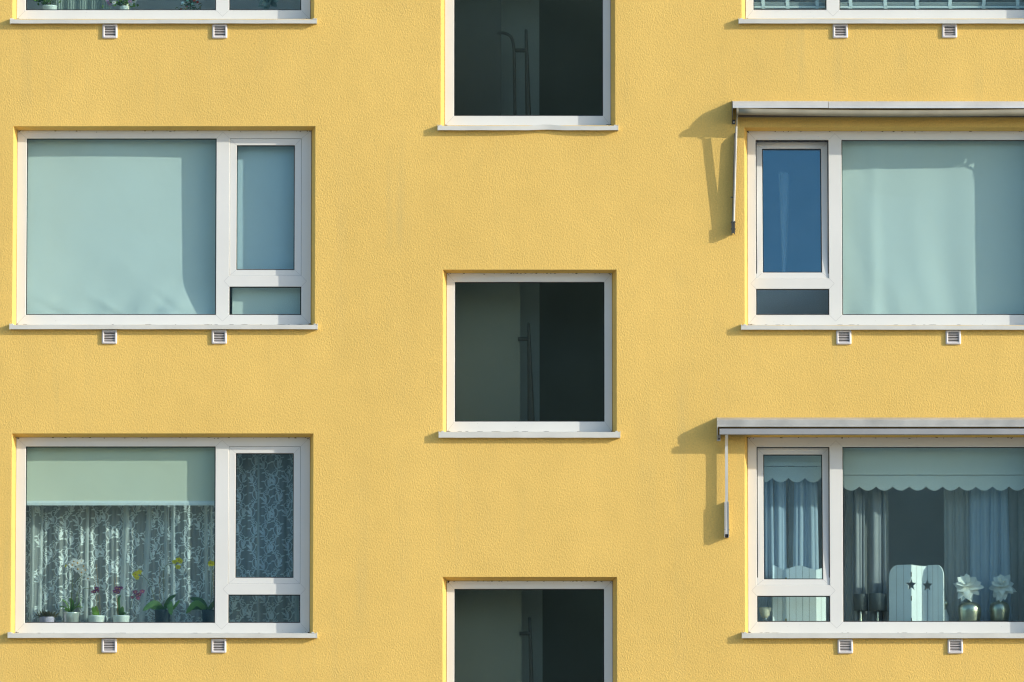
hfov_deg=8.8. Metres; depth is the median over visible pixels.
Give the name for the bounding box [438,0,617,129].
window
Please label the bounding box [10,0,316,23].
window
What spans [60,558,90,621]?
white orchid
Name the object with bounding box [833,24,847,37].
air vent
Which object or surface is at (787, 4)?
slatted blind
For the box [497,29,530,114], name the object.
handrail
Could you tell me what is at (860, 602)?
table lamp
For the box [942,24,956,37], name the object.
air vent
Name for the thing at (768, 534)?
voile curtain
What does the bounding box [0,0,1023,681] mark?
apartment building
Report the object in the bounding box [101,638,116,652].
air vent
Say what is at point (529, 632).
handrail
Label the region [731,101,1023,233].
folded awning
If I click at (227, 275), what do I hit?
window
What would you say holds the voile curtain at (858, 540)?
hanging from the apartment building
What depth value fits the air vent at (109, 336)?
60.23 m
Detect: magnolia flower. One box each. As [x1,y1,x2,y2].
[953,573,983,601]
[989,574,1016,601]
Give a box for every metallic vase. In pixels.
[958,599,980,620]
[989,600,1009,620]
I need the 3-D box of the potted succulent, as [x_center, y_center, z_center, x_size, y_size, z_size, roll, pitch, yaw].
[-4.231,2.540,60.355,0.240,0.204,0.241,0,-5,0]
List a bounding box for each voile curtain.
[758,466,773,620]
[774,466,786,599]
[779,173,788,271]
[793,466,818,569]
[852,487,864,620]
[870,487,886,620]
[944,487,969,620]
[969,487,990,620]
[989,487,1011,620]
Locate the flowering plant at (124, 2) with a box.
[102,0,138,8]
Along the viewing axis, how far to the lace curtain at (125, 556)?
60.52 m
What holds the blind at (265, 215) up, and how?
hanging from the apartment building
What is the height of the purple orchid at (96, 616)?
0.609 m
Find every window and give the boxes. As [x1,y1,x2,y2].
[8,437,316,637]
[9,130,317,329]
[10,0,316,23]
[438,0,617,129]
[439,273,619,437]
[447,581,612,681]
[738,0,1023,23]
[741,131,1023,329]
[742,437,1023,637]
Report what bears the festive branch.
in the apartment building
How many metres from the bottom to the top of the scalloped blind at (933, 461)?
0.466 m
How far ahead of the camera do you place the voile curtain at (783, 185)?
60.97 m
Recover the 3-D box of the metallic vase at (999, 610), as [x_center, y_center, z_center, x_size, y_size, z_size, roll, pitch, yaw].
[4.445,2.493,60.417,0.187,0.303,0.187,0,-5,0]
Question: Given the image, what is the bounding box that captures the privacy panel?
[757,290,827,313]
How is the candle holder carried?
on the apartment building
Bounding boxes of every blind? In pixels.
[27,140,215,313]
[27,448,214,504]
[232,146,299,313]
[754,0,824,8]
[764,456,820,481]
[840,0,1023,8]
[842,141,1023,313]
[843,448,1023,490]
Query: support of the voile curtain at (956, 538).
hanging from the apartment building
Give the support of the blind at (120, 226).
hanging from the apartment building
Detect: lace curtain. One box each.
[26,505,213,621]
[229,454,298,621]
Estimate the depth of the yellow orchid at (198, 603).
60.35 m
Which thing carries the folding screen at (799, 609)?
in the apartment building
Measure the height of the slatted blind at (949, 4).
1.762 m
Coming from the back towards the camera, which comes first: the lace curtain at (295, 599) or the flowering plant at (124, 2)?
the flowering plant at (124, 2)
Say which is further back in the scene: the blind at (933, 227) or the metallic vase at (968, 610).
the blind at (933, 227)
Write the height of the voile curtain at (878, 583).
1.540 m
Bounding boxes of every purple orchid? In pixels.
[84,564,104,621]
[113,575,144,621]
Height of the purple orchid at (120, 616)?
0.507 m
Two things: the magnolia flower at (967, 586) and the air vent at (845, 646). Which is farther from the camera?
the magnolia flower at (967, 586)
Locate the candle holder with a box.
[759,607,770,620]
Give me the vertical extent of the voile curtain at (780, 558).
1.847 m
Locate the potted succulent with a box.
[35,608,60,621]
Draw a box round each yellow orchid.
[132,557,182,621]
[186,560,213,621]
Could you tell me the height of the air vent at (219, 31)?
0.132 m
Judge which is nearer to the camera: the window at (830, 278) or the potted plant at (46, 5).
the window at (830, 278)
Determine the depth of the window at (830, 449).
60.21 m
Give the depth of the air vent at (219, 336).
60.23 m
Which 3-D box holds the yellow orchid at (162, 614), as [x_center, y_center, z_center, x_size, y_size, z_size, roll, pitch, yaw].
[-3.232,2.306,60.380,0.465,0.675,0.173,0,-5,0]
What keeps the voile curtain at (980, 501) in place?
hanging from the apartment building
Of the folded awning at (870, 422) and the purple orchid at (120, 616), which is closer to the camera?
the folded awning at (870, 422)
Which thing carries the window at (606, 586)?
in the apartment building
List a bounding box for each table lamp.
[854,594,867,620]
[869,593,886,620]
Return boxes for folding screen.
[772,565,825,620]
[889,565,943,620]
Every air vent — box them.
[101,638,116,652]
[102,24,117,38]
[102,330,116,343]
[211,639,225,652]
[212,24,226,38]
[212,329,226,343]
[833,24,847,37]
[836,330,851,344]
[838,639,852,653]
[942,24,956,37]
[946,330,960,344]
[947,639,962,653]
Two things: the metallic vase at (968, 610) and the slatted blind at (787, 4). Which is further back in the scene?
the slatted blind at (787, 4)
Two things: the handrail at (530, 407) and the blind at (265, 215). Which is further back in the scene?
the handrail at (530, 407)
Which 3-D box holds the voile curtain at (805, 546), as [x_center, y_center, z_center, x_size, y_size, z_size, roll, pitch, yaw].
[2.686,1.913,60.569,0.255,1.847,0.052,0,-5,0]
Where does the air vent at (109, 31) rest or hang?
attached to the apartment building
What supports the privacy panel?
attached to the apartment building
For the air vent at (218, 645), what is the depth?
59.98 m
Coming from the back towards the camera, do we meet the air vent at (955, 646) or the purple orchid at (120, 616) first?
the purple orchid at (120, 616)
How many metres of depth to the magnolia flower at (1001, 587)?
60.39 m
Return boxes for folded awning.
[717,417,1023,537]
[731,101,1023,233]
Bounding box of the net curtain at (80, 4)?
[52,0,110,8]
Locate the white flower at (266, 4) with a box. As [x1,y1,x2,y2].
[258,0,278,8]
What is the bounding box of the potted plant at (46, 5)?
[34,0,60,8]
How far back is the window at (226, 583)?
60.21 m
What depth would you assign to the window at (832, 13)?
60.64 m
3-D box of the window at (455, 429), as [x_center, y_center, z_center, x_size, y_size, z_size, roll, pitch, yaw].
[0.159,0.131,60.305,1.649,1.522,0.264,0,-5,0]
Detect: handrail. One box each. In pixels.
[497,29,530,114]
[518,322,534,420]
[519,617,533,681]
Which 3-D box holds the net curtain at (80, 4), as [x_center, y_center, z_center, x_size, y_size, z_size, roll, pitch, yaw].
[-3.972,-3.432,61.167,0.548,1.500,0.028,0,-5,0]
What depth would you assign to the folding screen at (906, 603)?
60.39 m
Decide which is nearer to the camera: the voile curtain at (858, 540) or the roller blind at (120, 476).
the roller blind at (120, 476)
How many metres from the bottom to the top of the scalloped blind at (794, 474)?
0.388 m
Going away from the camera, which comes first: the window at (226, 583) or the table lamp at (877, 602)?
the window at (226, 583)
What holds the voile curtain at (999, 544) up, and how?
hanging from the apartment building
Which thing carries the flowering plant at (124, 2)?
in the apartment building
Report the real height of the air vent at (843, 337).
0.132 m
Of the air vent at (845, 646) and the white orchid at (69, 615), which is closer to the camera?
the air vent at (845, 646)
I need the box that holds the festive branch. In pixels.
[175,0,202,8]
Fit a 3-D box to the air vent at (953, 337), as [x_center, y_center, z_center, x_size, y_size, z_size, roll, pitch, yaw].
[4.012,-0.034,60.230,0.139,0.132,0.020,0,-5,0]
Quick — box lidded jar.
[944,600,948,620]
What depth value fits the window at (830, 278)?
60.46 m

